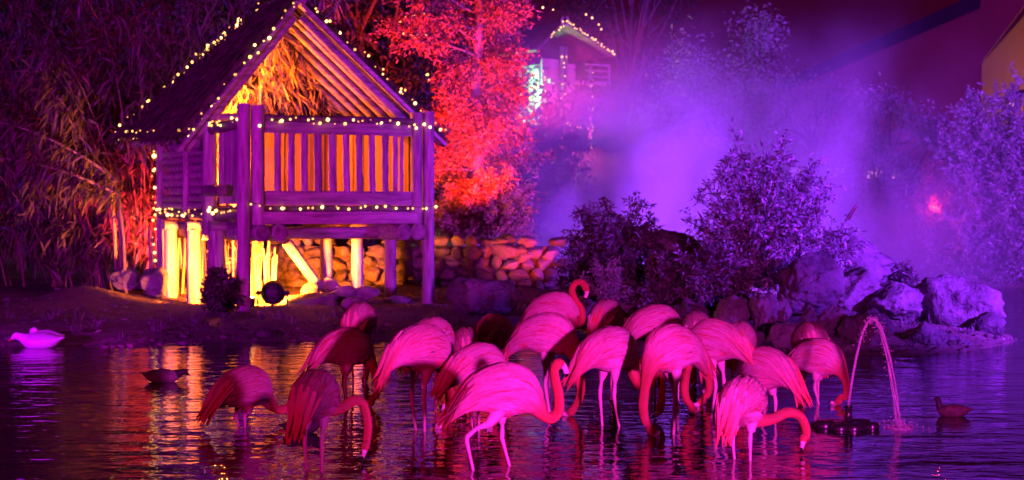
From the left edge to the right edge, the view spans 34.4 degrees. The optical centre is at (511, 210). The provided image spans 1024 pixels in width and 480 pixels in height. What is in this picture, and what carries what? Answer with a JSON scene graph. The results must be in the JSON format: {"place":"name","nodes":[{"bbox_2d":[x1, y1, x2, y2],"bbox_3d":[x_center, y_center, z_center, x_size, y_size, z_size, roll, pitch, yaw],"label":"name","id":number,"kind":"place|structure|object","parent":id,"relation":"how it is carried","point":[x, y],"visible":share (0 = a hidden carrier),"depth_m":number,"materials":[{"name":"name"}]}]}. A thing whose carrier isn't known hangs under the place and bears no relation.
{"place":"outdoors","nodes":[
{"label":"outdoors","id":0,"kind":"place"},
{"bbox_2d":[278,421,318,433],"bbox_3d":[-1.460,1.480,11.524,0.335,0.172,0.156,0,0,-15],"label":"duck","id":1,"kind":"object","parent":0,"point":[314,427],"visible":0.22,"depth_m":11.49},
{"bbox_2d":[0,287,1023,479],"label":"water","id":2,"kind":"structure","parent":0,"point":[82,412],"depth_m":11.71,"materials":[{"name":"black liquid"}]},
{"bbox_2d":[8,332,64,347],"bbox_3d":[-5.380,1.477,18.702,0.670,0.206,0.286,0,0,8],"label":"duck","id":3,"kind":"object","parent":2,"relation":"on","point":[41,340],"visible":0.98,"depth_m":18.61},
{"bbox_2d":[29,327,64,336],"bbox_3d":[-5.423,1.469,19.286,0.481,0.217,0.260,0,0,20],"label":"duck","id":4,"kind":"object","parent":2,"relation":"on","point":[34,330],"visible":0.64,"depth_m":19.26},
{"bbox_2d":[141,369,190,382],"bbox_3d":[-3.134,1.501,14.972,0.451,0.139,0.193,0,0,-8],"label":"duck","id":5,"kind":"object","parent":2,"relation":"on","point":[161,375],"visible":1,"depth_m":14.91},
{"bbox_2d":[194,364,286,427],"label":"flamingo","id":6,"kind":"object","parent":2,"relation":"on","point":[247,388],"visible":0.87,"depth_m":11.75,"materials":[{"name":"pink"}]},
{"bbox_2d":[284,368,371,472],"bbox_3d":[-1.154,1.355,9.886,0.294,0.831,0.925,0,0,20],"label":"flamingo","id":7,"kind":"object","parent":2,"relation":"on","point":[314,394],"visible":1,"depth_m":9.72,"materials":[{"name":"pink"}]},
{"bbox_2d":[296,326,381,407],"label":"flamingo","id":8,"kind":"object","parent":2,"relation":"on","point":[346,349],"visible":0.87,"depth_m":12.86,"materials":[{"name":"pink"}]},
{"bbox_2d":[340,302,376,385],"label":"flamingo","id":9,"kind":"object","parent":2,"relation":"on","point":[362,316],"visible":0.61,"depth_m":14.56,"materials":[{"name":"pink"}]},
{"bbox_2d":[372,323,454,431],"bbox_3d":[-0.684,1.281,11.592,0.335,0.980,0.792,0,0,42],"label":"flamingo","id":10,"kind":"object","parent":2,"relation":"on","point":[417,349],"visible":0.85,"depth_m":11.51,"materials":[{"name":"pink"}]},
{"bbox_2d":[395,317,454,412],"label":"flamingo","id":11,"kind":"object","parent":2,"relation":"on","point":[445,326],"visible":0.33,"depth_m":12.71,"materials":[{"name":"pink"}]},
{"bbox_2d":[426,342,505,430],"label":"flamingo","id":12,"kind":"object","parent":2,"relation":"on","point":[460,365],"visible":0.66,"depth_m":11.54,"materials":[{"name":"pink"}]},
{"bbox_2d":[454,326,480,385],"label":"flamingo","id":13,"kind":"object","parent":2,"relation":"on","point":[464,336],"visible":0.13,"depth_m":13.70,"materials":[{"name":"pink"}]},
{"bbox_2d":[476,313,513,350],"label":"flamingo","id":14,"kind":"object","parent":2,"relation":"on","point":[496,329],"visible":0.66,"depth_m":13.84,"materials":[{"name":"pink"}]},
{"bbox_2d":[432,358,568,469],"bbox_3d":[-0.063,1.336,9.992,0.855,0.870,0.312,0,0,-16],"label":"flamingo","id":15,"kind":"object","parent":2,"relation":"on","point":[499,392],"visible":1,"depth_m":9.89,"materials":[{"name":"pink"}]},
{"bbox_2d":[501,312,584,416],"bbox_3d":[0.207,1.269,12.568,0.759,1.004,0.313,0,0,26],"label":"flamingo","id":16,"kind":"object","parent":2,"relation":"on","point":[547,336],"visible":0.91,"depth_m":12.43,"materials":[{"name":"pink"}]},
{"bbox_2d":[513,279,588,387],"bbox_3d":[0.330,1.184,14.530,0.734,1.174,0.300,0,0,20],"label":"flamingo","id":17,"kind":"object","parent":2,"relation":"on","point":[570,307],"visible":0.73,"depth_m":14.41,"materials":[{"name":"pink"}]},
{"bbox_2d":[587,299,623,385],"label":"flamingo","id":18,"kind":"object","parent":2,"relation":"on","point":[604,312],"visible":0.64,"depth_m":14.52,"materials":[{"name":"pink"}]},
{"bbox_2d":[561,325,665,426],"bbox_3d":[0.744,1.298,11.911,1.003,0.945,0.313,0,0,-40],"label":"flamingo","id":19,"kind":"object","parent":2,"relation":"on","point":[606,350],"visible":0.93,"depth_m":11.77,"materials":[{"name":"pink"}]},
{"bbox_2d":[621,304,705,399],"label":"flamingo","id":20,"kind":"object","parent":2,"relation":"on","point":[640,324],"visible":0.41,"depth_m":13.49,"materials":[{"name":"pink"}]},
{"bbox_2d":[639,328,712,407],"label":"flamingo","id":21,"kind":"object","parent":2,"relation":"on","point":[703,398],"visible":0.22,"depth_m":13.08,"materials":[{"name":"pink"}]},
{"bbox_2d":[638,323,718,435],"bbox_3d":[1.159,1.278,11.555,0.769,0.986,0.321,0,0,-42],"label":"flamingo","id":22,"kind":"object","parent":2,"relation":"on","point":[671,351],"visible":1,"depth_m":11.38,"materials":[{"name":"pink"}]},
{"bbox_2d":[681,310,708,388],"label":"flamingo","id":23,"kind":"object","parent":2,"relation":"on","point":[690,319],"visible":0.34,"depth_m":14.37,"materials":[{"name":"pink"}]},
{"bbox_2d":[680,318,753,417],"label":"flamingo","id":24,"kind":"object","parent":2,"relation":"on","point":[722,341],"visible":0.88,"depth_m":12.30,"materials":[{"name":"pink"}]},
{"bbox_2d":[725,321,756,377],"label":"flamingo","id":25,"kind":"object","parent":2,"relation":"on","point":[747,329],"visible":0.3,"depth_m":13.74,"materials":[{"name":"pink"}]},
{"bbox_2d":[715,375,810,460],"bbox_3d":[1.495,1.397,10.355,0.325,0.747,0.958,0,0,42],"label":"flamingo","id":26,"kind":"object","parent":2,"relation":"on","point":[741,400],"visible":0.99,"depth_m":10.16,"materials":[{"name":"pink"}]},
{"bbox_2d":[739,346,812,411],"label":"flamingo","id":27,"kind":"object","parent":2,"relation":"on","point":[771,369],"visible":0.7,"depth_m":12.07,"materials":[{"name":"pink"}]},
{"bbox_2d":[791,321,829,397],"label":"flamingo","id":28,"kind":"object","parent":2,"relation":"on","point":[803,331],"visible":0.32,"depth_m":13.63,"materials":[{"name":"pink"}]},
{"bbox_2d":[788,338,849,404],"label":"flamingo","id":29,"kind":"object","parent":2,"relation":"on","point":[818,359],"visible":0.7,"depth_m":13.18,"materials":[{"name":"pink"}]},
{"bbox_2d":[810,405,878,430],"bbox_3d":[2.387,1.490,11.791,0.490,0.200,0.366,0,0,0],"label":"fountain","id":30,"kind":"object","parent":2,"relation":"on","point":[848,422],"visible":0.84,"depth_m":11.74,"materials":[{"name":"black plastic"}]},
{"bbox_2d":[847,314,929,430],"bbox_3d":[2.717,1.147,11.798,0.532,0.821,0.394,0,0,38],"label":"water jet","id":31,"kind":"object","parent":2,"relation":"on","point":[898,424],"visible":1,"depth_m":11.80,"materials":[{"name":"white"}]},
{"bbox_2d":[931,397,972,416],"bbox_3d":[3.321,1.486,12.481,0.307,0.157,0.143,0,0,12],"label":"duck","id":32,"kind":"object","parent":2,"relation":"on","point":[952,410],"visible":1,"depth_m":12.44},
{"bbox_2d":[969,311,1005,334],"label":"boulder","id":33,"kind":"object","parent":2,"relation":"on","point":[986,321],"visible":0.81,"depth_m":20.07,"materials":[{"name":"stone"}]},
{"bbox_2d":[0,143,1023,355],"bbox_3d":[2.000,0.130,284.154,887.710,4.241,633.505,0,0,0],"label":"ground","id":34,"kind":"structure","parent":0,"point":[618,176],"depth_m":22.44,"materials":[{"name":"soil"}]},
{"bbox_2d":[8,65,118,291],"bbox_3d":[-6.723,-0.443,24.799,1.617,3.572,0.810,0,0,-17],"label":"arching cane","id":35,"kind":"object","parent":34,"relation":"on","point":[72,129],"visible":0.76,"depth_m":24.70,"materials":[{"name":"plant"}]},
{"bbox_2d":[0,149,127,292],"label":"arching cane","id":36,"kind":"object","parent":34,"relation":"on","point":[42,177],"visible":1,"depth_m":24.20,"materials":[{"name":"plant"}]},
{"bbox_2d":[0,112,127,292],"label":"arching cane","id":37,"kind":"object","parent":34,"relation":"on","point":[51,151],"visible":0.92,"depth_m":24.39,"materials":[{"name":"plant"}]},
{"bbox_2d":[0,32,170,290],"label":"bamboo clump","id":38,"kind":"object","parent":34,"relation":"on","point":[17,105],"visible":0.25,"depth_m":27.15,"materials":[{"name":"plant"}]},
{"bbox_2d":[0,0,176,269],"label":"background tree","id":39,"kind":"object","parent":34,"relation":"on","point":[21,185],"visible":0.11,"depth_m":36.02,"materials":[{"name":"green plant"}]},
{"bbox_2d":[0,0,200,286],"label":"bamboo clump","id":40,"kind":"object","parent":34,"relation":"on","point":[14,231],"visible":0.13,"depth_m":28.51,"materials":[{"name":"plant"}]},
{"bbox_2d":[0,0,236,268],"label":"background tree","id":41,"kind":"object","parent":34,"relation":"on","point":[64,24],"visible":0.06,"depth_m":36.84,"materials":[{"name":"green plant"}]},
{"bbox_2d":[0,0,247,291],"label":"bamboo clump","id":42,"kind":"object","parent":34,"relation":"on","point":[136,228],"visible":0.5,"depth_m":25.41,"materials":[{"name":"plant"}]},
{"bbox_2d":[109,267,141,291],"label":"boulder","id":43,"kind":"object","parent":34,"relation":"on","point":[121,279],"visible":0.94,"depth_m":24.37,"materials":[{"name":"stone"}]},
{"bbox_2d":[139,267,168,296],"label":"boulder","id":44,"kind":"object","parent":34,"relation":"on","point":[152,281],"visible":1,"depth_m":24.07,"materials":[{"name":"stone"}]},
{"bbox_2d":[1,0,364,285],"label":"bamboo clump","id":45,"kind":"object","parent":34,"relation":"on","point":[319,7],"visible":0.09,"depth_m":27.68,"materials":[{"name":"plant"}]},
{"bbox_2d":[148,220,277,302],"bbox_3d":[-4.333,0.812,24.062,1.234,1.644,2.358,0,0,-31],"label":"reed screen","id":46,"kind":"object","parent":34,"relation":"on","point":[256,283],"visible":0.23,"depth_m":24.16,"materials":[{"name":"wicker"}]},
{"bbox_2d":[48,0,383,272],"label":"background tree","id":47,"kind":"object","parent":34,"relation":"on","point":[138,2],"visible":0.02,"depth_m":33.79,"materials":[{"name":"green plant"}]},
{"bbox_2d":[196,264,246,312],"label":"leafy plant","id":48,"kind":"object","parent":34,"relation":"on","point":[220,290],"visible":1,"depth_m":21.51,"materials":[{"name":"green plant"}]},
{"bbox_2d":[256,280,288,306],"bbox_3d":[-3.230,1.145,22.276,0.450,0.410,0.212,0,0,0],"label":"round floodlight","id":49,"kind":"object","parent":34,"relation":"on","point":[272,293],"visible":0.94,"depth_m":22.22,"materials":[{"name":"black metal"}]},
{"bbox_2d":[100,0,450,310],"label":"stilt hut","id":50,"kind":"object","parent":34,"relation":"on","point":[308,62],"visible":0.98,"depth_m":23.17,"materials":[{"name":"brown wood"}]},
{"bbox_2d":[151,151,156,262],"bbox_3d":[-5.332,0.019,24.656,0.098,1.853,0.079,0,0,0],"label":"string light","id":51,"kind":"object","parent":50,"relation":"attached to","point":[154,187],"visible":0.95,"depth_m":24.65,"materials":[{"name":"yellow"}]},
{"bbox_2d":[153,204,235,216],"bbox_3d":[-4.517,0.001,23.250,0.144,0.186,3.097,0,0,-31],"label":"string light","id":52,"kind":"object","parent":50,"relation":"attached to","point":[184,214],"visible":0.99,"depth_m":23.22,"materials":[{"name":"yellow"}]},
{"bbox_2d":[188,1,294,135],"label":"string light","id":53,"kind":"object","parent":50,"relation":"attached to","point":[249,57],"visible":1,"depth_m":22.95,"materials":[{"name":"yellow"}]},
{"bbox_2d":[250,202,436,209],"bbox_3d":[-2.261,-0.054,22.464,2.809,0.109,0.114,0,0,-31],"label":"string light","id":54,"kind":"object","parent":50,"relation":"attached to","point":[322,207],"visible":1,"depth_m":22.40,"materials":[{"name":"yellow"}]},
{"bbox_2d":[271,116,436,128],"bbox_3d":[-2.120,-1.200,22.536,2.504,0.146,0.141,0,0,-30],"label":"string light","id":55,"kind":"object","parent":50,"relation":"attached to","point":[345,123],"visible":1,"depth_m":22.51,"materials":[{"name":"yellow"}]},
{"bbox_2d":[311,0,445,130],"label":"string light","id":56,"kind":"object","parent":50,"relation":"attached to","point":[368,55],"visible":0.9,"depth_m":23.87,"materials":[{"name":"yellow"}]},
{"bbox_2d":[169,0,438,245],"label":"background tree","id":57,"kind":"object","parent":34,"relation":"on","point":[352,4],"visible":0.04,"depth_m":33.93,"materials":[{"name":"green plant"}]},
{"bbox_2d":[277,292,342,304],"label":"stone","id":58,"kind":"object","parent":34,"relation":"on","point":[320,298],"visible":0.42,"depth_m":22.75,"materials":[{"name":"stone"}]},
{"bbox_2d":[301,282,319,293],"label":"stone","id":59,"kind":"object","parent":58,"relation":"on","point":[311,287],"visible":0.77,"depth_m":23.15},
{"bbox_2d":[320,277,339,291],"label":"stone","id":60,"kind":"object","parent":34,"relation":"on","point":[330,285],"visible":0.7,"depth_m":23.52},
{"bbox_2d":[331,285,356,298],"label":"stone","id":61,"kind":"object","parent":34,"relation":"on","point":[345,291],"visible":0.83,"depth_m":23.21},
{"bbox_2d":[340,297,367,308],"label":"stone","id":62,"kind":"object","parent":34,"relation":"on","point":[346,302],"visible":0.46,"depth_m":22.23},
{"bbox_2d":[222,0,494,245],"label":"background tree","id":63,"kind":"object","parent":34,"relation":"on","point":[407,60],"visible":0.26,"depth_m":33.34,"materials":[{"name":"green plant"}]},
{"bbox_2d":[355,286,380,300],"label":"stone","id":64,"kind":"object","parent":34,"relation":"on","point":[367,293],"visible":0.77,"depth_m":23.29,"materials":[{"name":"stone"}]},
{"bbox_2d":[380,295,411,303],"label":"stone","id":65,"kind":"object","parent":34,"relation":"on","point":[397,299],"visible":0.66,"depth_m":23.21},
{"bbox_2d":[265,233,572,288],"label":"stone wall","id":66,"kind":"structure","parent":34,"relation":"on","point":[525,262],"depth_m":26.18,"materials":[{"name":"stone"}]},
{"bbox_2d":[332,0,545,239],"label":"background tree","id":67,"kind":"object","parent":34,"relation":"on","point":[373,24],"visible":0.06,"depth_m":34.74,"materials":[{"name":"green plant"}]},
{"bbox_2d":[369,0,555,245],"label":"conifer tree","id":68,"kind":"object","parent":34,"relation":"on","point":[465,119],"visible":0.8,"depth_m":29.75,"materials":[{"name":"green plant"}]},
{"bbox_2d":[434,181,491,240],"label":"red shrub","id":69,"kind":"object","parent":34,"relation":"on","point":[452,222],"visible":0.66,"depth_m":28.85,"materials":[{"name":"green plant"}]},
{"bbox_2d":[443,277,521,315],"bbox_3d":[-0.356,1.192,21.620,0.773,0.641,1.019,0,0,-37],"label":"boulder","id":70,"kind":"object","parent":34,"relation":"on","point":[473,296],"visible":0.87,"depth_m":21.33,"materials":[{"name":"stone"}]},
{"bbox_2d":[459,163,539,238],"bbox_3d":[-0.217,-0.127,28.630,1.410,1.417,1.214,0,0,0],"label":"red shrub","id":71,"kind":"object","parent":34,"relation":"on","point":[495,213],"visible":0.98,"depth_m":28.44,"materials":[{"name":"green plant"}]},
{"bbox_2d":[0,284,1005,351],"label":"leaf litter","id":72,"kind":"object","parent":34,"relation":"on","point":[266,305],"visible":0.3,"depth_m":21.43,"materials":[{"name":"plant"}]},
{"bbox_2d":[1,304,1005,346],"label":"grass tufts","id":73,"kind":"object","parent":34,"relation":"on","point":[49,317],"visible":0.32,"depth_m":20.23,"materials":[{"name":"green plant"}]},
{"bbox_2d":[2,329,1016,354],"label":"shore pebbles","id":74,"kind":"object","parent":34,"relation":"on","point":[844,347],"visible":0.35,"depth_m":19.25,"materials":[{"name":"stone"}]},
{"bbox_2d":[440,44,609,244],"bbox_3d":[0.317,-1.418,39.808,4.516,5.092,4.293,0,0,-26],"label":"background tree","id":75,"kind":"object","parent":34,"relation":"on","point":[551,123],"visible":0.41,"depth_m":39.50,"materials":[{"name":"green plant"}]},
{"bbox_2d":[487,16,615,156],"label":"hut","id":76,"kind":"object","parent":34,"relation":"on","point":[570,42],"visible":0.52,"depth_m":44.84,"materials":[{"name":"brown wood"}]},
{"bbox_2d":[578,296,595,325],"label":"boulder","id":77,"kind":"object","parent":34,"relation":"on","point":[588,303],"visible":0.18,"depth_m":20.86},
{"bbox_2d":[580,255,635,299],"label":"twiggy plant","id":78,"kind":"object","parent":34,"relation":"on","point":[606,289],"visible":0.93,"depth_m":20.54,"materials":[{"name":"green plant"}]},
{"bbox_2d":[549,192,673,301],"bbox_3d":[1.415,0.573,22.048,1.786,1.735,1.533,0,0,-24],"label":"dark shrub","id":79,"kind":"object","parent":34,"relation":"on","point":[629,245],"visible":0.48,"depth_m":21.79,"materials":[{"name":"green plant"}]},
{"bbox_2d":[534,0,724,158],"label":"background tree","id":80,"kind":"object","parent":34,"relation":"on","point":[633,73],"visible":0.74,"depth_m":47.43,"materials":[{"name":"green plant"}]},
{"bbox_2d":[612,280,647,314],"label":"boulder","id":81,"kind":"object","parent":34,"relation":"on","point":[627,308],"visible":0.22,"depth_m":21.15,"materials":[{"name":"stone"}]},
{"bbox_2d":[624,249,712,313],"bbox_3d":[2.026,0.943,20.808,1.036,0.934,0.955,0,0,27],"label":"shrub","id":82,"kind":"object","parent":34,"relation":"on","point":[662,275],"visible":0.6,"depth_m":20.61,"materials":[{"name":"green plant"}]},
{"bbox_2d":[645,230,703,261],"bbox_3d":[2.210,0.549,22.617,0.941,0.593,0.673,0,0,13],"label":"boulder","id":83,"kind":"object","parent":34,"relation":"on","point":[674,237],"visible":0.33,"depth_m":22.39,"materials":[{"name":"stone"}]},
{"bbox_2d":[673,298,711,320],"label":"boulder","id":84,"kind":"object","parent":34,"relation":"on","point":[685,307],"visible":0.28,"depth_m":19.69,"materials":[{"name":"stone"}]},
{"bbox_2d":[611,0,811,202],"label":"background tree","id":85,"kind":"object","parent":34,"relation":"on","point":[745,110],"visible":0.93,"depth_m":43.58,"materials":[{"name":"green plant"}]},
{"bbox_2d":[670,235,755,310],"bbox_3d":[2.515,0.806,20.584,1.155,1.014,1.046,0,0,0],"label":"shrub","id":86,"kind":"object","parent":34,"relation":"on","point":[711,280],"visible":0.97,"depth_m":20.39,"materials":[{"name":"green plant"}]},
{"bbox_2d":[713,295,750,322],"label":"boulder","id":87,"kind":"object","parent":34,"relation":"on","point":[732,308],"visible":0.63,"depth_m":19.30,"materials":[{"name":"stone"}]},
{"bbox_2d":[749,292,779,334],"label":"boulder","id":88,"kind":"object","parent":34,"relation":"on","point":[763,308],"visible":0.9,"depth_m":19.08,"materials":[{"name":"stone"}]},
{"bbox_2d":[671,117,866,295],"bbox_3d":[3.260,0.038,21.248,2.479,2.493,2.190,0,0,0],"label":"buddleia shrub","id":89,"kind":"object","parent":34,"relation":"on","point":[767,246],"visible":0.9,"depth_m":20.89,"materials":[{"name":"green plant"}]},
{"bbox_2d":[767,322,799,350],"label":"boulder","id":90,"kind":"object","parent":34,"relation":"on","point":[779,336],"visible":0.5,"depth_m":18.13,"materials":[{"name":"stone"}]},
{"bbox_2d":[776,293,791,322],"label":"boulder","id":91,"kind":"object","parent":34,"relation":"on","point":[784,312],"visible":0.78,"depth_m":19.32,"materials":[{"name":"stone"}]},
{"bbox_2d":[777,285,804,311],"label":"boulder","id":92,"kind":"object","parent":34,"relation":"on","point":[795,306],"visible":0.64,"depth_m":19.70,"materials":[{"name":"stone"}]},
{"bbox_2d":[775,251,844,315],"bbox_3d":[3.548,0.884,19.996,0.762,0.787,0.781,0,0,-27],"label":"boulder","id":93,"kind":"object","parent":34,"relation":"on","point":[815,280],"visible":0.88,"depth_m":19.77,"materials":[{"name":"stone"}]},
{"bbox_2d":[756,60,906,251],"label":"background tree","id":94,"kind":"object","parent":34,"relation":"on","point":[808,139],"visible":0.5,"depth_m":45.86,"materials":[{"name":"green plant"}]},
{"bbox_2d":[816,304,856,336],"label":"boulder","id":95,"kind":"object","parent":34,"relation":"on","point":[829,319],"visible":0.52,"depth_m":18.67,"materials":[{"name":"stone"}]},
{"bbox_2d":[801,308,816,321],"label":"boulder","id":96,"kind":"object","parent":95,"relation":"on","point":[809,314],"visible":0.6,"depth_m":18.71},
{"bbox_2d":[820,230,894,282],"bbox_3d":[4.615,0.618,22.168,1.004,0.727,0.811,0,0,16],"label":"boulder","id":97,"kind":"object","parent":34,"relation":"on","point":[879,265],"visible":0.52,"depth_m":21.93,"materials":[{"name":"stone"}]},
{"bbox_2d":[837,266,881,312],"bbox_3d":[4.253,0.997,20.600,0.864,0.611,0.738,0,0,0],"label":"boulder","id":98,"kind":"object","parent":34,"relation":"on","point":[862,285],"visible":0.56,"depth_m":20.34,"materials":[{"name":"stone"}]},
{"bbox_2d":[832,201,892,269],"bbox_3d":[7.682,0.710,37.019,1.713,1.872,1.521,0,0,0],"label":"shore shrub","id":99,"kind":"object","parent":34,"relation":"on","point":[872,233],"visible":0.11,"depth_m":36.84,"materials":[{"name":"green plant"}]},
{"bbox_2d":[835,307,893,345],"bbox_3d":[3.952,1.419,18.430,0.737,0.688,0.511,0,0,43],"label":"boulder","id":100,"kind":"object","parent":34,"relation":"on","point":[849,327],"visible":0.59,"depth_m":18.25,"materials":[{"name":"stone"}]},
{"bbox_2d":[741,0,1023,175],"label":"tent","id":101,"kind":"object","parent":34,"relation":"on","point":[938,57],"visible":0.53,"depth_m":85.68,"materials":[{"name":"fabric"}]},
{"bbox_2d":[864,281,923,320],"bbox_3d":[4.727,1.136,20.300,0.736,0.530,0.661,0,0,0],"label":"boulder","id":102,"kind":"object","parent":34,"relation":"on","point":[892,300],"visible":0.83,"depth_m":20.18,"materials":[{"name":"stone"}]},
{"bbox_2d":[832,72,966,247],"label":"background tree","id":103,"kind":"object","parent":34,"relation":"on","point":[883,154],"visible":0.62,"depth_m":40.69,"materials":[{"name":"green plant"}]},
{"bbox_2d":[881,260,922,287],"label":"shrub","id":104,"kind":"object","parent":34,"relation":"on","point":[904,275],"visible":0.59,"depth_m":22.42,"materials":[{"name":"green plant"}]},
{"bbox_2d":[867,192,937,266],"bbox_3d":[9.026,0.671,38.836,1.947,2.263,1.917,0,0,-22],"label":"shore shrub","id":105,"kind":"object","parent":34,"relation":"on","point":[899,250],"visible":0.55,"depth_m":38.55,"materials":[{"name":"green plant"}]},
{"bbox_2d":[900,321,959,346],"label":"boulder","id":106,"kind":"object","parent":34,"relation":"on","point":[942,337],"visible":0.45,"depth_m":18.50,"materials":[{"name":"stone"}]},
{"bbox_2d":[909,159,958,234],"bbox_3d":[8.559,-0.287,33.602,0.927,1.557,0.963,0,0,33],"label":"light","id":107,"kind":"object","parent":34,"relation":"on","point":[937,195],"visible":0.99,"depth_m":33.51,"materials":[{"name":"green plant"}]},
{"bbox_2d":[913,148,982,277],"bbox_3d":[9.332,0.133,34.555,1.880,3.099,1.584,0,0,-18],"label":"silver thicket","id":108,"kind":"object","parent":34,"relation":"on","point":[922,260],"visible":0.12,"depth_m":34.47,"materials":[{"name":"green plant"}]},
{"bbox_2d":[912,274,1005,328],"bbox_3d":[5.581,1.206,20.575,1.145,0.843,0.908,0,0,22],"label":"boulder","id":109,"kind":"object","parent":34,"relation":"on","point":[952,300],"visible":0.64,"depth_m":20.24,"materials":[{"name":"stone"}]},
{"bbox_2d":[902,61,1023,284],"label":"silver thicket","id":110,"kind":"object","parent":34,"relation":"on","point":[988,242],"visible":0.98,"depth_m":33.50,"materials":[{"name":"green plant"}]},
{"bbox_2d":[0,0,1023,215],"label":"sky","id":111,"kind":"structure","parent":0,"point":[820,30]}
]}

